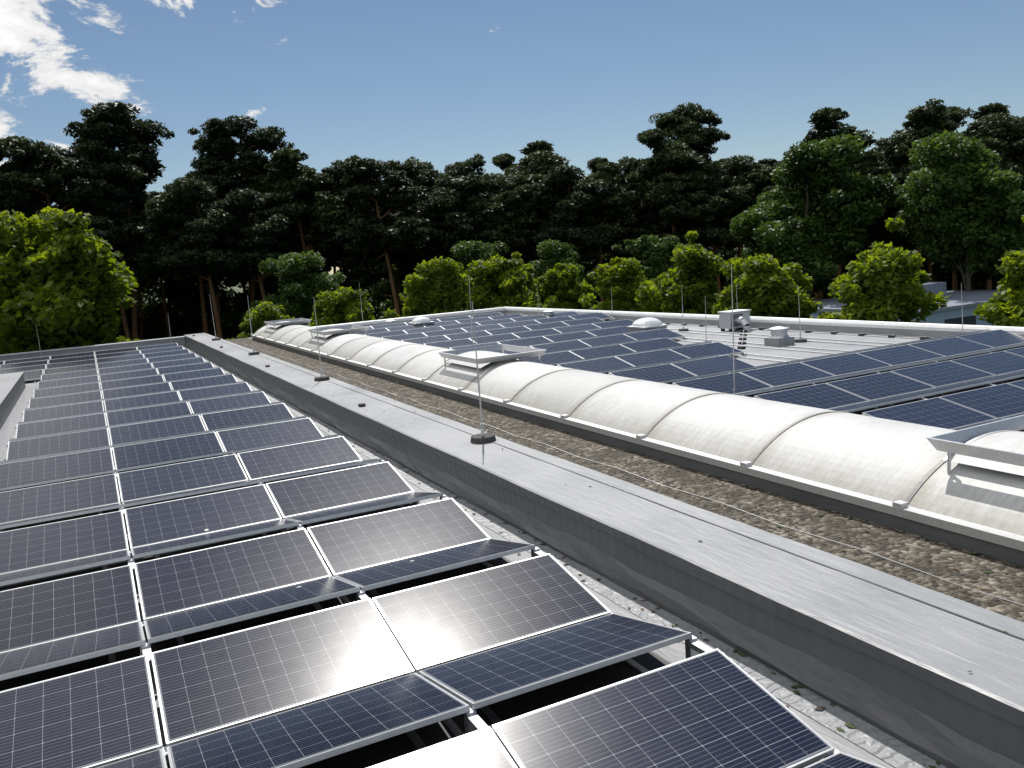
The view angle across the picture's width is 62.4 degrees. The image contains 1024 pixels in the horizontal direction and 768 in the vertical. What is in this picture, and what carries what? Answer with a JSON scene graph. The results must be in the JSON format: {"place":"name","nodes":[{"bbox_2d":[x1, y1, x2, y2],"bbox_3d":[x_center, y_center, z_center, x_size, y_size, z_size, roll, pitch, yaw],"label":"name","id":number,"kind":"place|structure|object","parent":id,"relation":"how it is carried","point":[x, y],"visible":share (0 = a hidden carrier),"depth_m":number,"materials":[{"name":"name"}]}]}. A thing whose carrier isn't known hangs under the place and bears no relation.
{"place":"outdoors","nodes":[
{"label":"outdoors","id":0,"kind":"place"},
{"bbox_2d":[144,245,746,306],"bbox_3d":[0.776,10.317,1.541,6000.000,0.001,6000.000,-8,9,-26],"label":"ground","id":1,"kind":"structure","parent":0,"point":[235,288],"depth_m":907.38,"materials":[{"name":"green plant"}]},
{"bbox_2d":[0,138,27,214],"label":"pine","id":2,"kind":"object","parent":1,"relation":"on","point":[1,159],"visible":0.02,"depth_m":75.77,"materials":[{"name":"green plant"}]},
{"bbox_2d":[0,185,52,258],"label":"pine","id":3,"kind":"object","parent":1,"relation":"on","point":[37,203],"visible":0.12,"depth_m":75.47,"materials":[{"name":"green plant"}]},
{"bbox_2d":[0,135,114,246],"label":"pine","id":4,"kind":"object","parent":1,"relation":"on","point":[26,167],"visible":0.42,"depth_m":75.81,"materials":[{"name":"green plant"}]},
{"bbox_2d":[0,206,140,354],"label":"young tree","id":5,"kind":"object","parent":1,"relation":"on","point":[68,287],"visible":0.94,"depth_m":39.40,"materials":[{"name":"green plant"}]},
{"bbox_2d":[16,251,131,335],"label":"tree","id":6,"kind":"object","parent":1,"relation":"on","point":[117,258],"depth_m":72.17,"materials":[{"name":"green plant"}]},
{"bbox_2d":[67,198,165,339],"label":"pine","id":7,"kind":"object","parent":1,"relation":"on","point":[132,236],"visible":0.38,"depth_m":80.44,"materials":[{"name":"green plant"}]},
{"bbox_2d":[61,100,174,340],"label":"pine","id":8,"kind":"object","parent":1,"relation":"on","point":[126,170],"visible":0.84,"depth_m":81.20,"materials":[{"name":"green plant"}]},
{"bbox_2d":[112,190,172,339],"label":"pine","id":9,"kind":"object","parent":1,"relation":"on","point":[141,334],"visible":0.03,"depth_m":93.72,"materials":[{"name":"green plant"}]},
{"bbox_2d":[115,305,172,339],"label":"understorey","id":10,"kind":"object","parent":1,"relation":"on","point":[156,329],"visible":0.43,"depth_m":95.48,"materials":[{"name":"green plant"}]},
{"bbox_2d":[137,278,165,297],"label":"pine","id":11,"kind":"object","parent":1,"relation":"on","point":[157,280],"depth_m":117.02,"materials":[{"name":"green plant"}]},
{"bbox_2d":[146,190,207,337],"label":"pine","id":12,"kind":"object","parent":1,"relation":"on","point":[181,290],"visible":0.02,"depth_m":96.53,"materials":[{"name":"green plant"}]},
{"bbox_2d":[129,278,233,339],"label":"tree","id":13,"kind":"object","parent":1,"relation":"on","point":[155,306],"visible":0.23,"depth_m":101.67,"materials":[{"name":"green plant"}]},
{"bbox_2d":[143,176,236,333],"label":"pine","id":14,"kind":"object","parent":1,"relation":"on","point":[202,284],"visible":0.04,"depth_m":88.20,"materials":[{"name":"green plant"}]},
{"bbox_2d":[162,157,223,339],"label":"pine","id":15,"kind":"object","parent":1,"relation":"on","point":[168,238],"visible":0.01,"depth_m":93.61,"materials":[{"name":"green plant"}]},
{"bbox_2d":[134,178,269,338],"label":"pine","id":16,"kind":"object","parent":1,"relation":"on","point":[186,223],"visible":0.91,"depth_m":78.67,"materials":[{"name":"green plant"}]},
{"bbox_2d":[161,290,249,338],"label":"understorey","id":17,"kind":"object","parent":1,"relation":"on","point":[188,321],"visible":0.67,"depth_m":103.13,"materials":[{"name":"green plant"}]},
{"bbox_2d":[206,300,245,334],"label":"understorey","id":18,"kind":"object","parent":1,"relation":"on","point":[210,317],"visible":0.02,"depth_m":107.66,"materials":[{"name":"green plant"}]},
{"bbox_2d":[208,312,249,339],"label":"understorey","id":19,"kind":"object","parent":1,"relation":"on","point":[230,325],"visible":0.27,"depth_m":97.33,"materials":[{"name":"green plant"}]},
{"bbox_2d":[187,115,294,331],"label":"pine","id":20,"kind":"object","parent":1,"relation":"on","point":[221,147],"visible":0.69,"depth_m":89.82,"materials":[{"name":"green plant"}]},
{"bbox_2d":[192,188,318,301],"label":"pine","id":21,"kind":"object","parent":1,"relation":"on","point":[260,234],"visible":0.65,"depth_m":80.80,"materials":[{"name":"green plant"}]},
{"bbox_2d":[225,301,294,339],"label":"young tree","id":22,"kind":"object","parent":1,"relation":"on","point":[261,312],"visible":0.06,"depth_m":45.62,"materials":[{"name":"green plant"}]},
{"bbox_2d":[223,271,329,309],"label":"tree","id":23,"kind":"object","parent":1,"relation":"on","point":[267,290],"visible":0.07,"depth_m":106.36,"materials":[{"name":"green plant"}]},
{"bbox_2d":[245,158,336,287],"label":"pine","id":24,"kind":"object","parent":1,"relation":"on","point":[294,244],"visible":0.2,"depth_m":90.51,"materials":[{"name":"green plant"}]},
{"bbox_2d":[240,249,346,330],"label":"tree","id":25,"kind":"object","parent":1,"relation":"on","point":[299,289],"visible":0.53,"depth_m":72.64,"materials":[{"name":"green plant"}]},
{"bbox_2d":[252,146,352,272],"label":"pine","id":26,"kind":"object","parent":1,"relation":"on","point":[286,184],"visible":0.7,"depth_m":86.83,"materials":[{"name":"green plant"}]},
{"bbox_2d":[289,190,342,273],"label":"pine","id":27,"kind":"object","parent":1,"relation":"on","point":[327,267],"visible":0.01,"depth_m":97.62,"materials":[{"name":"green plant"}]},
{"bbox_2d":[307,286,374,326],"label":"young tree","id":28,"kind":"object","parent":1,"relation":"on","point":[334,308],"visible":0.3,"depth_m":48.45,"materials":[{"name":"green plant"}]},
{"bbox_2d":[325,183,368,290],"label":"pine","id":29,"kind":"object","parent":1,"relation":"on","point":[338,257],"visible":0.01,"depth_m":100.73,"materials":[{"name":"green plant"}]},
{"bbox_2d":[313,160,394,289],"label":"pine","id":30,"kind":"object","parent":1,"relation":"on","point":[338,175],"visible":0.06,"depth_m":90.38,"materials":[{"name":"green plant"}]},
{"bbox_2d":[343,285,376,301],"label":"understorey","id":31,"kind":"object","parent":1,"relation":"on","point":[371,294],"visible":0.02,"depth_m":113.24,"materials":[{"name":"green plant"}]},
{"bbox_2d":[317,155,433,317],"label":"pine","id":32,"kind":"object","parent":1,"relation":"on","point":[367,231],"visible":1,"depth_m":85.47,"materials":[{"name":"green plant"}]},
{"bbox_2d":[361,285,396,319],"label":"understorey","id":33,"kind":"object","parent":1,"relation":"on","point":[386,289],"visible":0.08,"depth_m":117.48,"materials":[{"name":"green plant"}]},
{"bbox_2d":[359,298,404,319],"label":"understorey","id":34,"kind":"object","parent":1,"relation":"on","point":[376,309],"visible":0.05,"depth_m":104.18,"materials":[{"name":"green plant"}]},
{"bbox_2d":[376,297,405,319],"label":"understorey","id":35,"kind":"object","parent":1,"relation":"on","point":[391,301],"visible":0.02,"depth_m":110.21,"materials":[{"name":"green plant"}]},
{"bbox_2d":[359,201,437,312],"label":"pine","id":36,"kind":"object","parent":1,"relation":"on","point":[392,262],"visible":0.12,"depth_m":103.45,"materials":[{"name":"green plant"}]},
{"bbox_2d":[381,156,452,278],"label":"pine","id":37,"kind":"object","parent":1,"relation":"on","point":[422,175],"visible":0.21,"depth_m":96.03,"materials":[{"name":"green plant"}]},
{"bbox_2d":[390,253,456,295],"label":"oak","id":38,"kind":"object","parent":1,"relation":"on","point":[401,280],"visible":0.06,"depth_m":111.51,"materials":[{"name":"green plant"}]},
{"bbox_2d":[381,256,472,318],"bbox_3d":[-4.952,-2.051,50.383,5.925,10.879,4.465,-8,9,-23],"label":"young tree","id":39,"kind":"object","parent":1,"relation":"on","point":[440,283],"visible":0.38,"depth_m":49.19,"materials":[{"name":"green plant"}]},
{"bbox_2d":[408,165,509,262],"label":"pine","id":40,"kind":"object","parent":1,"relation":"on","point":[444,206],"visible":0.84,"depth_m":91.14,"materials":[{"name":"green plant"}]},
{"bbox_2d":[438,153,485,260],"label":"pine","id":41,"kind":"object","parent":1,"relation":"on","point":[477,162],"visible":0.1,"depth_m":106.26,"materials":[{"name":"green plant"}]},
{"bbox_2d":[450,240,509,304],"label":"oak","id":42,"kind":"object","parent":1,"relation":"on","point":[465,253],"visible":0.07,"depth_m":84.04,"materials":[{"name":"green plant"}]},
{"bbox_2d":[460,172,522,263],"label":"pine","id":43,"kind":"object","parent":1,"relation":"on","point":[493,189],"visible":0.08,"depth_m":97.29,"materials":[{"name":"green plant"}]},
{"bbox_2d":[461,256,536,310],"bbox_3d":[-1.240,-3.088,56.176,6.585,10.682,6.884,-5,7,6],"label":"young tree","id":44,"kind":"object","parent":1,"relation":"on","point":[500,285],"visible":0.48,"depth_m":54.37,"materials":[{"name":"green plant"}]},
{"bbox_2d":[464,173,551,257],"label":"pine","id":45,"kind":"object","parent":1,"relation":"on","point":[512,220],"visible":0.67,"depth_m":91.86,"materials":[{"name":"green plant"}]},
{"bbox_2d":[484,153,532,273],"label":"pine","id":46,"kind":"object","parent":1,"relation":"on","point":[503,162],"visible":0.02,"depth_m":107.00,"materials":[{"name":"green plant"}]},
{"bbox_2d":[493,252,547,307],"bbox_3d":[0.370,-4.426,63.472,5.904,10.912,6.939,1,10,32],"label":"young tree","id":47,"kind":"object","parent":1,"relation":"on","point":[532,284],"visible":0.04,"depth_m":62.29,"materials":[{"name":"green plant"}]},
{"bbox_2d":[503,252,542,273],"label":"tree","id":48,"kind":"object","parent":1,"relation":"on","point":[532,256],"visible":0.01,"depth_m":114.50,"materials":[{"name":"green plant"}]},
{"bbox_2d":[503,164,543,302],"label":"pine","id":49,"kind":"object","parent":1,"relation":"on","point":[506,257],"depth_m":107.03,"materials":[{"name":"green plant"}]},
{"bbox_2d":[504,140,580,260],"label":"pine","id":50,"kind":"object","parent":1,"relation":"on","point":[539,162],"visible":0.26,"depth_m":95.62,"materials":[{"name":"green plant"}]},
{"bbox_2d":[529,238,598,306],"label":"oak","id":51,"kind":"object","parent":1,"relation":"on","point":[554,252],"visible":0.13,"depth_m":82.23,"materials":[{"name":"green plant"}]},
{"bbox_2d":[534,262,595,309],"bbox_3d":[3.778,-3.223,57.055,5.316,9.917,5.148,-9,10,-36],"label":"young tree","id":52,"kind":"object","parent":1,"relation":"on","point":[561,287],"visible":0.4,"depth_m":55.85,"materials":[{"name":"green plant"}]},
{"bbox_2d":[519,164,626,263],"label":"pine","id":53,"kind":"object","parent":1,"relation":"on","point":[571,208],"visible":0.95,"depth_m":89.36,"materials":[{"name":"green plant"}]},
{"bbox_2d":[577,259,596,303],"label":"understorey","id":54,"kind":"object","parent":1,"relation":"on","point":[588,267],"visible":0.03,"depth_m":117.36,"materials":[{"name":"green plant"}]},
{"bbox_2d":[554,161,648,301],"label":"pine","id":55,"kind":"object","parent":1,"relation":"on","point":[615,208],"visible":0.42,"depth_m":92.52,"materials":[{"name":"green plant"}]},
{"bbox_2d":[587,157,621,263],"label":"pine","id":56,"kind":"object","parent":1,"relation":"on","point":[593,164],"visible":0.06,"depth_m":105.19,"materials":[{"name":"green plant"}]},
{"bbox_2d":[579,203,633,301],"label":"pine","id":57,"kind":"object","parent":1,"relation":"on","point":[605,249],"visible":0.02,"depth_m":97.99,"materials":[{"name":"green plant"}]},
{"bbox_2d":[578,250,646,272],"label":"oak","id":58,"kind":"object","parent":1,"relation":"on","point":[606,258],"visible":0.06,"depth_m":114.04,"materials":[{"name":"green plant"}]},
{"bbox_2d":[578,256,653,311],"bbox_3d":[7.154,-2.787,51.979,6.387,10.071,5.166,-3,7,-3],"label":"young tree","id":59,"kind":"object","parent":1,"relation":"on","point":[620,279],"visible":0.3,"depth_m":50.80,"materials":[{"name":"green plant"}]},
{"bbox_2d":[608,234,692,283],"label":"oak","id":60,"kind":"object","parent":1,"relation":"on","point":[655,259],"visible":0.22,"depth_m":81.34,"materials":[{"name":"green plant"}]},
{"bbox_2d":[613,156,693,259],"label":"pine","id":61,"kind":"object","parent":1,"relation":"on","point":[642,214],"visible":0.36,"depth_m":97.50,"materials":[{"name":"green plant"}]},
{"bbox_2d":[615,128,729,250],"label":"pine","id":62,"kind":"object","parent":1,"relation":"on","point":[657,184],"visible":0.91,"depth_m":91.53,"materials":[{"name":"green plant"}]},
{"bbox_2d":[634,230,725,314],"bbox_3d":[9.285,-2.545,45.403,6.789,11.197,5.562,4,12,43],"label":"young tree","id":63,"kind":"object","parent":1,"relation":"on","point":[695,281],"visible":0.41,"depth_m":44.11,"materials":[{"name":"green plant"}]},
{"bbox_2d":[648,102,730,173],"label":"pine","id":64,"kind":"object","parent":1,"relation":"on","point":[684,123],"visible":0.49,"depth_m":97.22,"materials":[{"name":"green plant"}]},
{"bbox_2d":[664,174,751,292],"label":"pine","id":65,"kind":"object","parent":1,"relation":"on","point":[723,205],"visible":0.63,"depth_m":91.26,"materials":[{"name":"green plant"}]},
{"bbox_2d":[714,278,734,294],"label":"understorey","id":66,"kind":"object","parent":1,"relation":"on","point":[726,283],"visible":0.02,"depth_m":111.55,"materials":[{"name":"green plant"}]},
{"bbox_2d":[706,164,751,267],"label":"pine","id":67,"kind":"object","parent":1,"relation":"on","point":[710,248],"visible":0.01,"depth_m":106.74,"materials":[{"name":"green plant"}]},
{"bbox_2d":[711,247,747,294],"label":"understorey","id":68,"kind":"object","parent":1,"relation":"on","point":[725,255],"visible":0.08,"depth_m":117.86,"materials":[{"name":"green plant"}]},
{"bbox_2d":[714,155,778,280],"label":"pine","id":69,"kind":"object","parent":1,"relation":"on","point":[753,177],"visible":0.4,"depth_m":95.93,"materials":[{"name":"green plant"}]},
{"bbox_2d":[757,158,778,167],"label":"pine","id":70,"kind":"object","parent":1,"relation":"on","point":[770,161],"visible":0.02,"depth_m":112.92,"materials":[{"name":"green plant"}]},
{"bbox_2d":[711,253,828,318],"bbox_3d":[12.362,-1.454,41.114,6.002,9.856,5.840,-3,8,13],"label":"young tree","id":71,"kind":"object","parent":1,"relation":"on","point":[767,287],"visible":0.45,"depth_m":39.15,"materials":[{"name":"green plant"}]},
{"bbox_2d":[738,196,844,298],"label":"tree","id":72,"kind":"object","parent":1,"relation":"on","point":[748,243],"visible":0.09,"depth_m":81.24,"materials":[{"name":"green plant"}]},
{"bbox_2d":[729,133,899,300],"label":"oak","id":73,"kind":"object","parent":1,"relation":"on","point":[837,201],"visible":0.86,"depth_m":77.64,"materials":[{"name":"green plant"}]},
{"bbox_2d":[763,166,877,299],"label":"pine","id":74,"kind":"object","parent":1,"relation":"on","point":[768,188],"depth_m":91.92,"materials":[{"name":"green plant"}]},
{"bbox_2d":[813,256,858,298],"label":"understorey","id":75,"kind":"object","parent":1,"relation":"on","point":[844,270],"visible":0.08,"depth_m":106.09,"materials":[{"name":"green plant"}]},
{"bbox_2d":[781,107,894,283],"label":"pine","id":76,"kind":"object","parent":1,"relation":"on","point":[826,122],"visible":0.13,"depth_m":88.30,"materials":[{"name":"green plant"}]},
{"bbox_2d":[833,204,897,297],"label":"pine","id":77,"kind":"object","parent":1,"relation":"on","point":[891,214],"visible":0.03,"depth_m":93.78,"materials":[{"name":"green plant"}]},
{"bbox_2d":[841,232,890,259],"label":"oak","id":78,"kind":"object","parent":1,"relation":"on","point":[864,248],"visible":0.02,"depth_m":109.65,"materials":[{"name":"green plant"}]},
{"bbox_2d":[808,217,948,322],"bbox_3d":[15.155,-1.354,35.325,5.467,10.948,4.752,-4,8,1],"label":"young tree","id":79,"kind":"object","parent":1,"relation":"on","point":[885,283],"visible":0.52,"depth_m":34.16,"materials":[{"name":"green plant"}]},
{"bbox_2d":[854,145,905,243],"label":"pine","id":80,"kind":"object","parent":1,"relation":"on","point":[881,231],"visible":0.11,"depth_m":94.64,"materials":[{"name":"green plant"}]},
{"bbox_2d":[871,227,933,264],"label":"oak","id":81,"kind":"object","parent":1,"relation":"on","point":[903,243],"visible":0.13,"depth_m":108.63,"materials":[{"name":"green plant"}]},
{"bbox_2d":[886,207,938,281],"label":"pine","id":82,"kind":"object","parent":1,"relation":"on","point":[929,262],"depth_m":95.12,"materials":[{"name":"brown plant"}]},
{"bbox_2d":[872,98,993,271],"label":"pine","id":83,"kind":"object","parent":1,"relation":"on","point":[931,119],"visible":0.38,"depth_m":85.42,"materials":[{"name":"green plant"}]},
{"bbox_2d":[884,130,1023,290],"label":"oak","id":84,"kind":"object","parent":1,"relation":"on","point":[974,236],"visible":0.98,"depth_m":72.48,"materials":[{"name":"green plant"}]},
{"bbox_2d":[953,268,956,289],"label":"pine","id":85,"kind":"object","parent":1,"relation":"on","point":[954,281],"depth_m":99.91,"materials":[{"name":"brown plant"}]},
{"bbox_2d":[922,257,1001,289],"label":"understorey","id":86,"kind":"object","parent":1,"relation":"on","point":[942,274],"visible":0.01,"depth_m":108.16,"materials":[{"name":"green plant"}]},
{"bbox_2d":[945,275,1000,289],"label":"understorey","id":87,"kind":"object","parent":1,"relation":"on","point":[981,285],"visible":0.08,"depth_m":105.19,"materials":[{"name":"green plant"}]},
{"bbox_2d":[957,102,1023,289],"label":"pine","id":88,"kind":"object","parent":1,"relation":"on","point":[999,130],"visible":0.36,"depth_m":84.98,"materials":[{"name":"green plant"}]},
{"bbox_2d":[972,215,1023,326],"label":"young tree","id":89,"kind":"object","parent":1,"relation":"on","point":[1004,306],"visible":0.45,"depth_m":28.66,"materials":[{"name":"green plant"}]},
{"bbox_2d":[998,139,1023,177],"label":"pine","id":90,"kind":"object","parent":1,"relation":"on","point":[1019,161],"visible":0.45,"depth_m":85.62,"materials":[{"name":"green plant"}]},
{"bbox_2d":[1007,114,1023,227],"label":"pine","id":91,"kind":"object","parent":1,"relation":"on","point":[1017,137],"visible":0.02,"depth_m":90.16,"materials":[{"name":"green plant"}]},
{"bbox_2d":[0,315,1023,767],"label":"hall roof","id":92,"kind":"structure","parent":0,"point":[916,551],"depth_m":9.62,"materials":[{"name":"grey"}]},
{"bbox_2d":[0,372,35,459],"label":"roof parapet","id":93,"kind":"structure","parent":92,"relation":"on","point":[16,393],"depth_m":22.09,"materials":[{"name":"grey metal"}]},
{"bbox_2d":[0,347,839,767],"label":"solar mounting frame","id":94,"kind":"object","parent":92,"relation":"on","point":[440,731],"visible":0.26,"depth_m":6.49,"materials":[{"name":"metal"}]},
{"bbox_2d":[0,343,884,767],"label":"solar panels","id":95,"kind":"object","parent":94,"relation":"on","point":[308,689],"depth_m":6.75,"materials":[{"name":"glass"}]},
{"bbox_2d":[0,307,1023,767],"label":"parapets","id":96,"kind":"object","parent":92,"relation":"on","point":[884,663],"visible":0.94,"depth_m":6.60,"materials":[{"name":"grey metal"}]},
{"bbox_2d":[36,264,1023,605],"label":"lightning rods","id":97,"kind":"object","parent":92,"relation":"on","point":[484,438],"visible":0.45,"depth_m":15.72,"materials":[{"name":"metal"}]},
{"bbox_2d":[385,309,794,346],"bbox_3d":[2.616,-2.505,33.292,5.435,0.666,21.985,-11,11,-38],"label":"roof equipment","id":98,"kind":"object","parent":92,"relation":"on","point":[779,337],"visible":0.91,"depth_m":27.93,"materials":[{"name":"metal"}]},
{"bbox_2d":[187,339,1023,767],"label":"roof litter","id":99,"kind":"object","parent":92,"relation":"on","point":[701,541],"visible":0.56,"depth_m":8.13,"materials":[{"name":"brown plant"}]},
{"bbox_2d":[250,324,1023,565],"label":"barrel skylight","id":100,"kind":"object","parent":92,"relation":"on","point":[889,473],"visible":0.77,"depth_m":10.88,"materials":[{"name":"plastic"}]},
{"bbox_2d":[264,318,1023,475],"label":"skylight vents","id":101,"kind":"object","parent":100,"relation":"on","point":[997,445],"visible":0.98,"depth_m":8.71,"materials":[{"name":"metal"}]},
{"bbox_2d":[525,318,1023,431],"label":"solar panel frames","id":102,"kind":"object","parent":92,"relation":"on","point":[927,397],"visible":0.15,"depth_m":21.57,"materials":[{"name":"metal"}]},
{"bbox_2d":[350,311,1023,429],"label":"solar panels","id":103,"kind":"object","parent":102,"relation":"on","point":[594,342],"depth_m":18.29,"materials":[{"name":"glass"}]},
{"bbox_2d":[0,0,1023,287],"label":"sky","id":104,"kind":"structure","parent":0,"point":[441,83],"materials":[{"name":"blue"}]},
{"bbox_2d":[810,282,1000,325],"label":"neighbour building","id":105,"kind":"structure","parent":0,"point":[967,302],"depth_m":66.23,"materials":[{"name":"grey metal"}]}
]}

